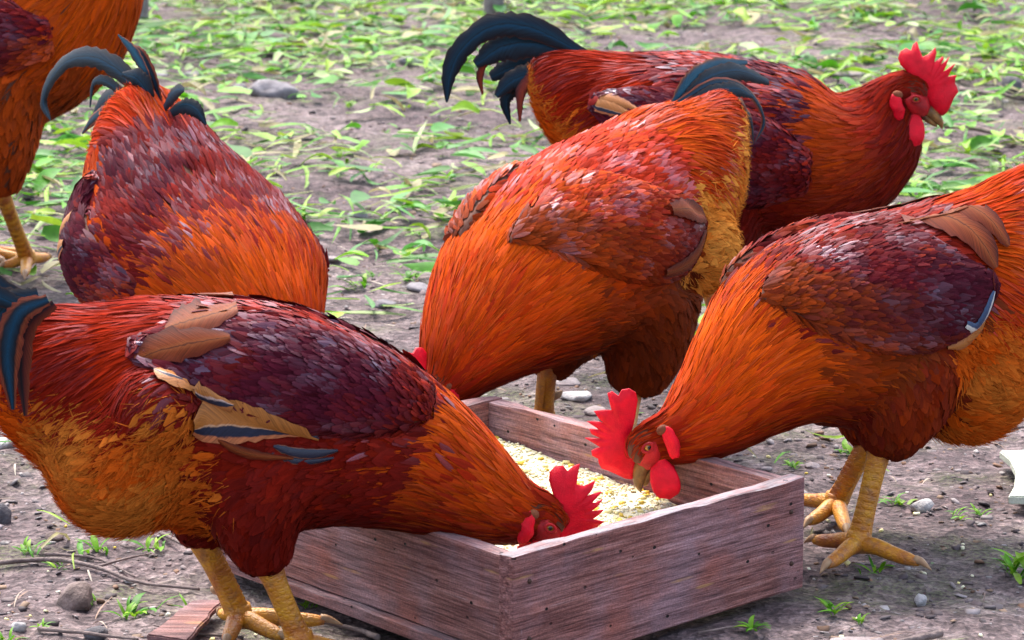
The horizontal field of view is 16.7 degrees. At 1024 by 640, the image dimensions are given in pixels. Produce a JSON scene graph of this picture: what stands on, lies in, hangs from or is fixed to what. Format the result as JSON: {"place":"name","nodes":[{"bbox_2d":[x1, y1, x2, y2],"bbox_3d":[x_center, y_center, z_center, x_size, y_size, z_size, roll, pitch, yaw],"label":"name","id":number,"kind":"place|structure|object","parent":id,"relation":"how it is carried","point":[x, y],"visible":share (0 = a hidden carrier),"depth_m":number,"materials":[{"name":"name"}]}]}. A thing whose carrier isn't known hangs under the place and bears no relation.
{"place":"outdoors","nodes":[
{"label":"outdoors","id":0,"kind":"place"},
{"bbox_2d":[0,0,1023,639],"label":"ground","id":1,"kind":"structure","parent":0,"point":[784,614],"depth_m":5.12,"materials":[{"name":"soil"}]},
{"bbox_2d":[0,503,11,523],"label":"stone","id":2,"kind":"object","parent":1,"relation":"on","point":[5,514],"visible":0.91,"depth_m":3.96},
{"bbox_2d":[0,437,13,448],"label":"stone","id":3,"kind":"object","parent":1,"relation":"on","point":[6,445],"visible":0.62,"depth_m":4.32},
{"bbox_2d":[11,622,26,631],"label":"stone","id":4,"kind":"object","parent":1,"relation":"on","point":[20,626],"visible":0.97,"depth_m":3.54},
{"bbox_2d":[32,168,62,191],"bbox_3d":[-0.822,-0.254,6.194,0.036,0.014,0.124,28,28,19],"label":"torn leaf","id":5,"kind":"object","parent":1,"relation":"on","point":[50,172],"visible":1,"depth_m":6.18,"materials":[{"name":"plant"}]},
{"bbox_2d":[35,158,63,166],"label":"torn leaf","id":6,"kind":"object","parent":1,"relation":"on","point":[42,161],"visible":1,"depth_m":6.36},
{"bbox_2d":[45,531,63,540],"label":"stone","id":7,"kind":"object","parent":1,"relation":"on","point":[58,537],"visible":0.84,"depth_m":3.87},
{"bbox_2d":[40,140,68,147],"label":"torn leaf","id":8,"kind":"object","parent":1,"relation":"on","point":[50,142],"visible":0.91,"depth_m":6.63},
{"bbox_2d":[55,118,71,131],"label":"torn leaf","id":9,"kind":"object","parent":1,"relation":"on","point":[62,123],"visible":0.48,"depth_m":6.93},
{"bbox_2d":[0,0,143,279],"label":"rooster","id":10,"kind":"object","parent":1,"relation":"on","point":[39,39],"visible":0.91,"depth_m":5.22,"materials":[{"name":"brown"}]},
{"bbox_2d":[56,581,92,610],"bbox_3d":[-0.458,0.291,3.648,0.039,0.036,0.052,1,11,3],"label":"stone","id":11,"kind":"object","parent":1,"relation":"on","point":[77,595],"visible":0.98,"depth_m":3.63,"materials":[{"name":"stone"}]},
{"bbox_2d":[75,135,90,140],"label":"torn leaf","id":12,"kind":"object","parent":1,"relation":"on","point":[82,138],"visible":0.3,"depth_m":6.64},
{"bbox_2d":[37,626,138,639],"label":"twig","id":13,"kind":"object","parent":1,"relation":"on","point":[49,629],"visible":1,"depth_m":3.50,"materials":[{"name":"wood"}]},
{"bbox_2d":[44,552,134,577],"bbox_3d":[-0.452,0.264,3.785,0.133,0.007,0.025,8,14,35],"label":"twig","id":14,"kind":"object","parent":1,"relation":"on","point":[77,555],"visible":1,"depth_m":3.80,"materials":[{"name":"wood"}]},
{"bbox_2d":[83,626,107,639],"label":"stone","id":15,"kind":"object","parent":1,"relation":"on","point":[100,629],"visible":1,"depth_m":3.50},
{"bbox_2d":[0,553,199,590],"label":"twig","id":16,"kind":"object","parent":1,"relation":"on","point":[100,567],"visible":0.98,"depth_m":3.77,"materials":[{"name":"wood"}]},
{"bbox_2d":[138,0,148,24],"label":"fence post","id":17,"kind":"object","parent":1,"relation":"on","point":[145,11],"visible":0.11,"depth_m":8.79,"materials":[{"name":"grey wood"}]},
{"bbox_2d":[136,21,171,29],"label":"torn leaf","id":18,"kind":"object","parent":1,"relation":"on","point":[153,24],"visible":0.79,"depth_m":8.56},
{"bbox_2d":[139,18,176,22],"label":"torn leaf","id":19,"kind":"object","parent":1,"relation":"on","point":[148,21],"visible":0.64,"depth_m":8.69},
{"bbox_2d":[156,70,168,76],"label":"stone","id":20,"kind":"object","parent":1,"relation":"on","point":[162,74],"visible":0.4,"depth_m":7.80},
{"bbox_2d":[151,27,173,32],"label":"torn leaf","id":21,"kind":"object","parent":1,"relation":"on","point":[165,29],"visible":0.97,"depth_m":8.42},
{"bbox_2d":[158,531,182,545],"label":"twig","id":22,"kind":"object","parent":1,"relation":"on","point":[171,538],"visible":0.3,"depth_m":3.86,"materials":[{"name":"wood"}]},
{"bbox_2d":[162,42,198,50],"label":"torn leaf","id":23,"kind":"object","parent":1,"relation":"on","point":[179,43],"visible":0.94,"depth_m":8.17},
{"bbox_2d":[147,600,220,639],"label":"wood splinter","id":24,"kind":"object","parent":1,"relation":"on","point":[190,620],"visible":0.95,"depth_m":3.51,"materials":[{"name":"wood"}]},
{"bbox_2d":[40,34,329,312],"bbox_3d":[-0.414,-0.095,4.277,0.561,0.488,0.335,5,12,22],"label":"rooster","id":25,"kind":"object","parent":1,"relation":"on","point":[172,193],"visible":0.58,"depth_m":4.19,"materials":[{"name":"brown"}]},
{"bbox_2d":[181,71,203,76],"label":"stone","id":26,"kind":"object","parent":1,"relation":"on","point":[187,75],"visible":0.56,"depth_m":7.79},
{"bbox_2d":[153,624,243,638],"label":"twig","id":27,"kind":"object","parent":1,"relation":"on","point":[218,635],"visible":0.41,"depth_m":3.52,"materials":[{"name":"wood"}]},
{"bbox_2d":[179,95,219,102],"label":"torn leaf","id":28,"kind":"object","parent":1,"relation":"on","point":[189,97],"visible":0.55,"depth_m":7.30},
{"bbox_2d":[192,20,219,29],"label":"torn leaf","id":29,"kind":"object","parent":1,"relation":"on","point":[199,24],"visible":1,"depth_m":8.53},
{"bbox_2d":[191,52,226,57],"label":"torn leaf","id":30,"kind":"object","parent":1,"relation":"on","point":[213,54],"visible":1,"depth_m":8.02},
{"bbox_2d":[200,30,244,45],"bbox_3d":[-0.696,-0.669,8.271,0.134,0.016,0.039,-18,23,15],"label":"torn leaf","id":31,"kind":"object","parent":1,"relation":"on","point":[223,33],"visible":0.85,"depth_m":8.28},
{"bbox_2d":[229,33,242,41],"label":"torn leaf","id":32,"kind":"object","parent":1,"relation":"on","point":[240,37],"visible":1,"depth_m":8.30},
{"bbox_2d":[228,145,251,157],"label":"torn leaf","id":33,"kind":"object","parent":1,"relation":"on","point":[244,151],"visible":0.67,"depth_m":6.50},
{"bbox_2d":[246,33,257,43],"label":"torn leaf","id":34,"kind":"object","parent":1,"relation":"on","point":[249,37],"visible":1,"depth_m":8.26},
{"bbox_2d":[239,15,267,19],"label":"torn leaf","id":35,"kind":"object","parent":1,"relation":"on","point":[253,17],"visible":1,"depth_m":8.71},
{"bbox_2d":[247,79,299,98],"bbox_3d":[-0.511,-0.488,7.443,0.106,0.055,0.081,-7,14,-33],"label":"stone","id":36,"kind":"object","parent":1,"relation":"on","point":[269,88],"visible":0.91,"depth_m":7.42,"materials":[{"name":"stone"}]},
{"bbox_2d":[255,24,303,27],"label":"torn leaf","id":37,"kind":"object","parent":1,"relation":"on","point":[286,25],"visible":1,"depth_m":8.52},
{"bbox_2d":[270,123,304,127],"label":"torn leaf","id":38,"kind":"object","parent":1,"relation":"on","point":[284,124],"visible":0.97,"depth_m":6.91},
{"bbox_2d":[272,48,314,51],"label":"torn leaf","id":39,"kind":"object","parent":1,"relation":"on","point":[293,49],"visible":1,"depth_m":8.12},
{"bbox_2d":[0,275,603,639],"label":"rooster","id":40,"kind":"object","parent":1,"relation":"on","point":[252,435],"visible":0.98,"depth_m":3.34,"materials":[{"name":"brown"}]},
{"bbox_2d":[313,69,329,77],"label":"torn leaf","id":41,"kind":"object","parent":1,"relation":"on","point":[319,73],"visible":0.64,"depth_m":7.72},
{"bbox_2d":[328,255,339,262],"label":"stone","id":42,"kind":"object","parent":1,"relation":"on","point":[332,259],"visible":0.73,"depth_m":5.57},
{"bbox_2d":[322,159,347,171],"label":"torn leaf","id":43,"kind":"object","parent":1,"relation":"on","point":[338,164],"visible":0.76,"depth_m":6.47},
{"bbox_2d":[331,130,341,138],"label":"torn leaf","id":44,"kind":"object","parent":1,"relation":"on","point":[336,133],"visible":1,"depth_m":6.75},
{"bbox_2d":[329,146,356,151],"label":"torn leaf","id":45,"kind":"object","parent":1,"relation":"on","point":[335,147],"visible":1,"depth_m":6.57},
{"bbox_2d":[336,274,360,277],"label":"torn leaf","id":46,"kind":"object","parent":1,"relation":"on","point":[344,276],"visible":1,"depth_m":5.33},
{"bbox_2d":[339,122,360,131],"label":"torn leaf","id":47,"kind":"object","parent":1,"relation":"on","point":[355,125],"visible":1,"depth_m":6.81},
{"bbox_2d":[324,623,380,639],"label":"twig","id":48,"kind":"object","parent":1,"relation":"on","point":[370,634],"visible":0.88,"depth_m":3.53,"materials":[{"name":"wood"}]},
{"bbox_2d":[330,160,382,170],"bbox_3d":[-0.292,-0.283,6.367,0.124,0.004,0.042,13,8,32],"label":"torn leaf","id":49,"kind":"object","parent":1,"relation":"on","point":[366,168],"visible":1,"depth_m":6.36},
{"bbox_2d":[349,198,366,211],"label":"torn leaf","id":50,"kind":"object","parent":1,"relation":"on","point":[357,204],"visible":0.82,"depth_m":6.00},
{"bbox_2d":[348,211,368,217],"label":"stone","id":51,"kind":"object","parent":1,"relation":"on","point":[364,215],"visible":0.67,"depth_m":5.96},
{"bbox_2d":[354,140,369,150],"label":"torn leaf","id":52,"kind":"object","parent":1,"relation":"on","point":[362,143],"visible":1,"depth_m":6.62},
{"bbox_2d":[357,216,395,232],"bbox_3d":[-0.228,-0.160,5.826,0.040,0.005,0.116,-39,-10,32],"label":"torn leaf","id":53,"kind":"object","parent":1,"relation":"on","point":[369,222],"visible":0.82,"depth_m":5.81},
{"bbox_2d":[369,299,396,307],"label":"stone","id":54,"kind":"object","parent":1,"relation":"on","point":[379,303],"visible":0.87,"depth_m":5.21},
{"bbox_2d":[386,184,421,189],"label":"torn leaf","id":55,"kind":"object","parent":1,"relation":"on","point":[396,186],"visible":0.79,"depth_m":6.20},
{"bbox_2d":[389,189,423,201],"bbox_3d":[-0.181,-0.219,6.044,0.089,0.008,0.033,-20,9,-38],"label":"torn leaf","id":56,"kind":"object","parent":1,"relation":"on","point":[400,196],"visible":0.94,"depth_m":6.03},
{"bbox_2d":[398,56,419,65],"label":"stone","id":57,"kind":"object","parent":1,"relation":"on","point":[402,60],"visible":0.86,"depth_m":8.03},
{"bbox_2d":[405,83,420,98],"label":"torn leaf","id":58,"kind":"object","parent":1,"relation":"on","point":[411,92],"visible":1,"depth_m":7.29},
{"bbox_2d":[405,282,427,292],"bbox_3d":[-0.142,-0.048,5.318,0.043,0.019,0.045,2,12,10],"label":"stone","id":59,"kind":"object","parent":1,"relation":"on","point":[417,287],"visible":0.81,"depth_m":5.30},
{"bbox_2d":[409,5,445,7],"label":"torn leaf","id":60,"kind":"object","parent":1,"relation":"on","point":[436,6],"visible":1,"depth_m":8.88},
{"bbox_2d":[422,29,450,34],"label":"torn leaf","id":61,"kind":"object","parent":1,"relation":"on","point":[432,31],"visible":1,"depth_m":8.35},
{"bbox_2d":[441,7,450,18],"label":"torn leaf","id":62,"kind":"object","parent":1,"relation":"on","point":[448,12],"visible":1,"depth_m":8.79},
{"bbox_2d":[464,147,498,152],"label":"torn leaf","id":63,"kind":"object","parent":1,"relation":"on","point":[482,149],"visible":0.85,"depth_m":6.61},
{"bbox_2d":[483,0,503,15],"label":"fence post","id":64,"kind":"object","parent":1,"relation":"on","point":[488,7],"visible":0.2,"depth_m":8.87,"materials":[{"name":"grey wood"}]},
{"bbox_2d":[0,455,991,639],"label":"spilled corn","id":65,"kind":"object","parent":1,"relation":"on","point":[847,562],"visible":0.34,"depth_m":3.76,"materials":[{"name":"food"}]},
{"bbox_2d":[493,5,505,11],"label":"torn leaf","id":66,"kind":"object","parent":1,"relation":"on","point":[500,8],"visible":0.97,"depth_m":8.83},
{"bbox_2d":[0,0,1020,639],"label":"straw bits","id":67,"kind":"object","parent":1,"relation":"on","point":[424,300],"visible":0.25,"depth_m":5.09,"materials":[{"name":"plant"}]},
{"bbox_2d":[220,396,803,639],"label":"feed trough","id":68,"kind":"object","parent":1,"relation":"on","point":[723,535],"visible":0.66,"depth_m":3.50,"materials":[{"name":"brown wood"}]},
{"bbox_2d":[495,435,677,550],"bbox_3d":[-0.011,0.204,3.688,0.391,0.049,0.514,-9,15,-39],"label":"cracked corn","id":69,"kind":"object","parent":68,"relation":"in","point":[619,502],"visible":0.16,"depth_m":3.78,"materials":[{"name":"food"}]},
{"bbox_2d":[0,0,1023,639],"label":"chopped greens","id":70,"kind":"object","parent":1,"relation":"on","point":[750,18],"visible":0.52,"depth_m":7.84,"materials":[{"name":"green plant"}]},
{"bbox_2d":[52,139,88,148],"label":"torn leaf","id":71,"kind":"object","parent":70,"relation":"on","point":[73,142],"visible":0.88,"depth_m":6.58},
{"bbox_2d":[67,176,81,188],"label":"torn leaf","id":72,"kind":"object","parent":70,"relation":"on","point":[76,179],"visible":0.61,"depth_m":6.16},
{"bbox_2d":[268,36,306,42],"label":"torn leaf","id":73,"kind":"object","parent":70,"relation":"on","point":[274,40],"visible":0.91,"depth_m":8.23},
{"bbox_2d":[350,190,369,202],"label":"torn leaf","id":74,"kind":"object","parent":70,"relation":"on","point":[357,196],"visible":1,"depth_m":5.98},
{"bbox_2d":[392,134,418,136],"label":"torn leaf","id":75,"kind":"object","parent":70,"relation":"on","point":[400,135],"visible":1,"depth_m":6.70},
{"bbox_2d":[429,25,459,28],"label":"torn leaf","id":76,"kind":"object","parent":70,"relation":"on","point":[448,26],"visible":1,"depth_m":8.47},
{"bbox_2d":[518,144,538,153],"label":"torn leaf","id":77,"kind":"object","parent":70,"relation":"on","point":[530,149],"visible":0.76,"depth_m":6.50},
{"bbox_2d":[784,58,816,69],"bbox_3d":[0.646,-0.573,7.792,0.101,0.012,0.030,21,-2,5],"label":"torn leaf","id":78,"kind":"object","parent":70,"relation":"on","point":[803,62],"visible":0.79,"depth_m":7.79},
{"bbox_2d":[899,43,927,50],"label":"torn leaf","id":79,"kind":"object","parent":70,"relation":"on","point":[906,45],"visible":0.67,"depth_m":8.05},
{"bbox_2d":[901,188,938,193],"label":"torn leaf","id":80,"kind":"object","parent":70,"relation":"on","point":[910,190],"visible":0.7,"depth_m":6.05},
{"bbox_2d":[965,37,985,42],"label":"torn leaf","id":81,"kind":"object","parent":70,"relation":"on","point":[977,39],"visible":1,"depth_m":8.22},
{"bbox_2d":[976,173,998,180],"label":"torn leaf","id":82,"kind":"object","parent":70,"relation":"on","point":[985,176],"visible":0.38,"depth_m":6.24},
{"bbox_2d":[0,0,1023,639],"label":"grass sprigs","id":83,"kind":"object","parent":1,"relation":"on","point":[750,624],"depth_m":3.84,"materials":[{"name":"green plant"}]},
{"bbox_2d":[537,11,570,18],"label":"torn leaf","id":84,"kind":"object","parent":1,"relation":"on","point":[552,13],"visible":0.91,"depth_m":8.71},
{"bbox_2d":[556,377,579,385],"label":"stone","id":85,"kind":"object","parent":1,"relation":"on","point":[570,381],"visible":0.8,"depth_m":4.66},
{"bbox_2d":[556,10,586,17],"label":"torn leaf","id":86,"kind":"object","parent":1,"relation":"on","point":[563,12],"visible":1,"depth_m":8.72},
{"bbox_2d":[561,391,591,401],"bbox_3d":[0.087,0.100,4.582,0.042,0.013,0.047,-7,13,-29],"label":"stone","id":87,"kind":"object","parent":1,"relation":"on","point":[579,396],"visible":0.94,"depth_m":4.57,"materials":[{"name":"stone"}]},
{"bbox_2d":[409,57,768,429],"bbox_3d":[0.100,-0.070,4.255,0.281,0.447,0.779,9,14,37],"label":"rooster","id":88,"kind":"object","parent":1,"relation":"on","point":[614,242],"visible":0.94,"depth_m":4.12,"materials":[{"name":"brown"}]},
{"bbox_2d":[583,405,605,415],"bbox_3d":[0.107,0.117,4.478,0.029,0.012,0.032,7,13,30],"label":"stone","id":89,"kind":"object","parent":1,"relation":"on","point":[590,410],"visible":0.72,"depth_m":4.47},
{"bbox_2d":[592,0,621,8],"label":"torn leaf","id":90,"kind":"object","parent":1,"relation":"on","point":[600,3],"visible":1,"depth_m":8.96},
{"bbox_2d":[672,14,681,26],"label":"torn leaf","id":91,"kind":"object","parent":1,"relation":"on","point":[676,19],"visible":1,"depth_m":8.62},
{"bbox_2d":[441,11,957,308],"bbox_3d":[0.258,-0.194,4.825,0.711,0.466,0.272,1,11,4],"label":"rooster","id":92,"kind":"object","parent":1,"relation":"on","point":[818,147],"visible":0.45,"depth_m":4.75,"materials":[{"name":"brown"}]},
{"bbox_2d":[697,625,754,634],"bbox_3d":[0.215,0.313,3.516,0.062,0.004,0.014,-3,12,-16],"label":"twig","id":93,"kind":"object","parent":1,"relation":"on","point":[710,630],"visible":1,"depth_m":3.52,"materials":[{"name":"wood"}]},
{"bbox_2d":[747,41,764,58],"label":"torn leaf","id":94,"kind":"object","parent":1,"relation":"on","point":[753,45],"visible":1,"depth_m":7.97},
{"bbox_2d":[742,48,778,54],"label":"torn leaf","id":95,"kind":"object","parent":1,"relation":"on","point":[763,49],"visible":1,"depth_m":7.96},
{"bbox_2d":[795,46,812,54],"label":"torn leaf","id":96,"kind":"object","parent":1,"relation":"on","point":[799,49],"visible":0.97,"depth_m":8.02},
{"bbox_2d":[586,163,1023,573],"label":"rooster","id":97,"kind":"object","parent":1,"relation":"on","point":[880,338],"visible":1,"depth_m":3.73,"materials":[{"name":"brown"}]},
{"bbox_2d":[804,462,819,468],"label":"stone","id":98,"kind":"object","parent":1,"relation":"on","point":[811,465],"visible":1,"depth_m":4.23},
{"bbox_2d":[817,66,837,75],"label":"stone","id":99,"kind":"object","parent":1,"relation":"on","point":[823,70],"visible":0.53,"depth_m":7.84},
{"bbox_2d":[820,49,842,53],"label":"torn leaf","id":100,"kind":"object","parent":1,"relation":"on","point":[830,51],"visible":1,"depth_m":7.97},
{"bbox_2d":[832,76,856,85],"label":"torn leaf","id":101,"kind":"object","parent":1,"relation":"on","point":[852,82],"visible":1,"depth_m":7.63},
{"bbox_2d":[832,0,858,5],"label":"torn leaf","id":102,"kind":"object","parent":1,"relation":"on","point":[845,3],"visible":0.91,"depth_m":9.00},
{"bbox_2d":[831,69,863,76],"bbox_3d":[0.757,-0.552,7.846,0.078,0.025,0.063,1,11,6],"label":"stone","id":103,"kind":"object","parent":1,"relation":"on","point":[842,74],"visible":0.48,"depth_m":7.82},
{"bbox_2d":[830,637,883,639],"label":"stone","id":104,"kind":"object","parent":1,"relation":"on","point":[854,638],"visible":1,"depth_m":3.49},
{"bbox_2d":[840,67,877,76],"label":"torn leaf","id":105,"kind":"object","parent":1,"relation":"on","point":[858,69],"visible":0.97,"depth_m":7.75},
{"bbox_2d":[855,0,891,9],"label":"torn leaf","id":106,"kind":"object","parent":1,"relation":"on","point":[871,2],"visible":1,"depth_m":8.98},
{"bbox_2d":[904,21,918,26],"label":"torn leaf","id":107,"kind":"object","parent":1,"relation":"on","point":[914,23],"visible":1,"depth_m":8.61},
{"bbox_2d":[895,629,943,639],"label":"twig","id":108,"kind":"object","parent":1,"relation":"on","point":[939,633],"visible":1,"depth_m":3.49,"materials":[{"name":"wood"}]},
{"bbox_2d":[914,593,926,606],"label":"stone","id":109,"kind":"object","parent":1,"relation":"on","point":[920,599],"visible":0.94,"depth_m":3.66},
{"bbox_2d":[910,498,933,512],"bbox_3d":[0.474,0.216,4.018,0.031,0.020,0.024,-5,13,-24],"label":"stone","id":110,"kind":"object","parent":1,"relation":"on","point":[923,505],"visible":1,"depth_m":4.01,"materials":[{"name":"stone"}]},
{"bbox_2d":[945,184,971,187],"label":"torn leaf","id":111,"kind":"object","parent":1,"relation":"on","point":[965,186],"visible":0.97,"depth_m":6.12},
{"bbox_2d":[937,122,1023,142],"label":"twig","id":112,"kind":"object","parent":1,"relation":"on","point":[980,129],"visible":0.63,"depth_m":6.89,"materials":[{"name":"wood"}]},
{"bbox_2d":[958,86,1023,100],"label":"twig","id":113,"kind":"object","parent":1,"relation":"on","point":[980,92],"visible":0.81,"depth_m":7.44,"materials":[{"name":"wood"}]},
{"bbox_2d":[991,129,1004,138],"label":"torn leaf","id":114,"kind":"object","parent":1,"relation":"on","point":[999,134],"visible":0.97,"depth_m":6.77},
{"bbox_2d":[991,20,1005,23],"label":"torn leaf","id":115,"kind":"object","parent":1,"relation":"on","point":[997,21],"visible":1,"depth_m":8.54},
{"bbox_2d":[999,450,1023,503],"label":"painted scrap","id":116,"kind":"object","parent":1,"relation":"on","point":[1013,460],"visible":1,"depth_m":4.11,"materials":[{"name":"paint"}]},
{"bbox_2d":[1001,76,1021,94],"bbox_3d":[1.077,-0.498,7.502,0.044,0.054,0.049,0,11,0],"label":"stone","id":117,"kind":"object","parent":1,"relation":"on","point":[1010,79],"visible":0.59,"depth_m":7.48,"materials":[{"name":"stone"}]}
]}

